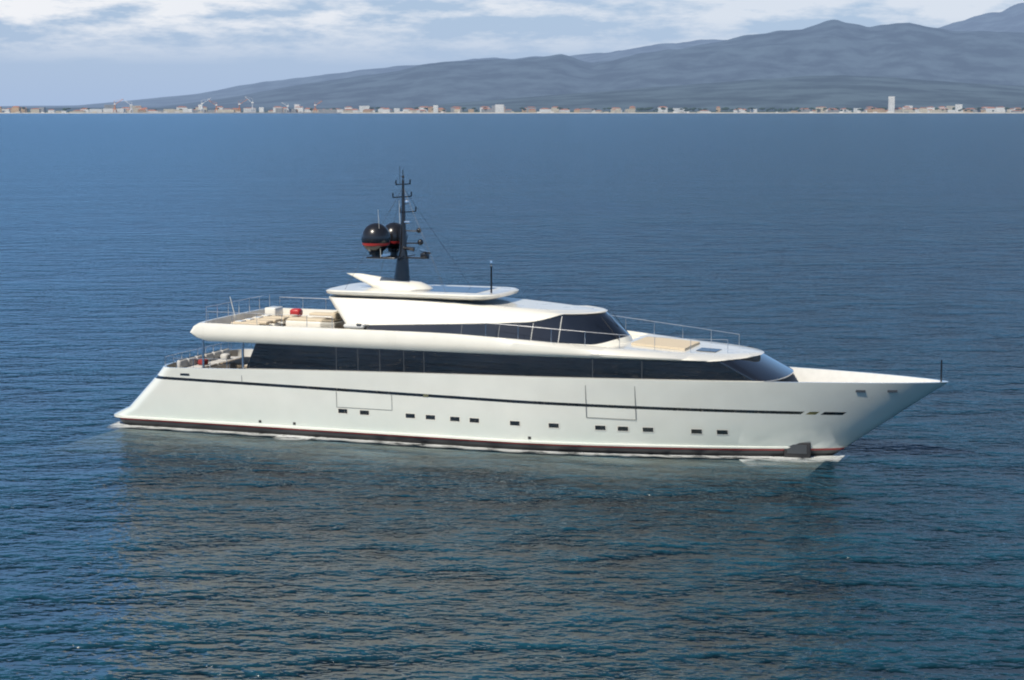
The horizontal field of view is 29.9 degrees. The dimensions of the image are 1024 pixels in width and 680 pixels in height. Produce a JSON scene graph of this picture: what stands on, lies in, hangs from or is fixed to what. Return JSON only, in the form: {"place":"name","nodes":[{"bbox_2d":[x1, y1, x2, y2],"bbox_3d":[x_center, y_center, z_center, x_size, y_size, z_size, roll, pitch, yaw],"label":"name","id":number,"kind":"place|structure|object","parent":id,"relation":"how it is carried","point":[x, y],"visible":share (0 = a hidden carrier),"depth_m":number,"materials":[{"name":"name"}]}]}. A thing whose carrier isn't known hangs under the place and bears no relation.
{"place":"outdoors","nodes":[
{"label":"outdoors","id":0,"kind":"place"},
{"bbox_2d":[0,113,1023,679],"bbox_3d":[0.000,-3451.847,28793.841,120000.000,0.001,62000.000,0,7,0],"label":"sea","id":1,"kind":"structure","parent":0,"point":[134,247],"depth_m":90.84,"materials":[{"name":"liquid"}]},
{"bbox_2d":[113,421,849,459],"bbox_3d":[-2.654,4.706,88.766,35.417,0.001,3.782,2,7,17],"label":"foam","id":2,"kind":"object","parent":1,"relation":"on","point":[771,457],"visible":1,"depth_m":86.75,"materials":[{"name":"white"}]},
{"bbox_2d":[277,435,313,438],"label":"foam","id":3,"kind":"object","parent":2,"relation":"on","point":[305,437],"visible":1,"depth_m":90.17,"materials":[{"name":"white"}]},
{"bbox_2d":[114,176,948,457],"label":"yacht","id":4,"kind":"object","parent":1,"relation":"on","point":[400,356],"visible":0.98,"depth_m":87.16,"materials":[{"name":"paint"}]},
{"bbox_2d":[0,3,1023,107],"bbox_3d":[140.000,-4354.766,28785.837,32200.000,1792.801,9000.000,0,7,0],"label":"mountain range","id":5,"kind":"structure","parent":0,"point":[1010,19],"depth_m":27978.10,"materials":[{"name":"grey stone"}]},
{"bbox_2d":[0,0,1023,105],"label":"sky","id":6,"kind":"structure","parent":0,"point":[53,52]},
{"bbox_2d":[2,75,1023,110],"bbox_3d":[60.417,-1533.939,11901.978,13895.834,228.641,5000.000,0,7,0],"label":"hill","id":7,"kind":"structure","parent":0,"point":[842,91],"depth_m":10601.09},
{"bbox_2d":[10,111,1023,112],"bbox_3d":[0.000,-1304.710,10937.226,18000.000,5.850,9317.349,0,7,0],"label":"coast ground","id":8,"kind":"structure","parent":0,"point":[645,112],"depth_m":6675.06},
{"bbox_2d":[0,96,1023,112],"bbox_3d":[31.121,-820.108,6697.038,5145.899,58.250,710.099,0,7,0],"label":"coast town","id":9,"kind":"object","parent":8,"relation":"on","point":[496,108],"visible":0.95,"depth_m":6621.59,"materials":[{"name":"ceramic"}]},
{"bbox_2d":[21,107,1023,112],"bbox_3d":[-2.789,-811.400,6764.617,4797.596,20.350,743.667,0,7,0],"label":"coast tree belt","id":10,"kind":"object","parent":8,"relation":"on","point":[685,108],"visible":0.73,"depth_m":6702.58,"materials":[{"name":"green plant"}]},
{"bbox_2d":[75,20,1023,107],"bbox_3d":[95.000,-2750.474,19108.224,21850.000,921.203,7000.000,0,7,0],"label":"mountain range","id":11,"kind":"structure","parent":0,"point":[898,50],"depth_m":17607.25,"materials":[{"name":"grey stone"}]}
]}

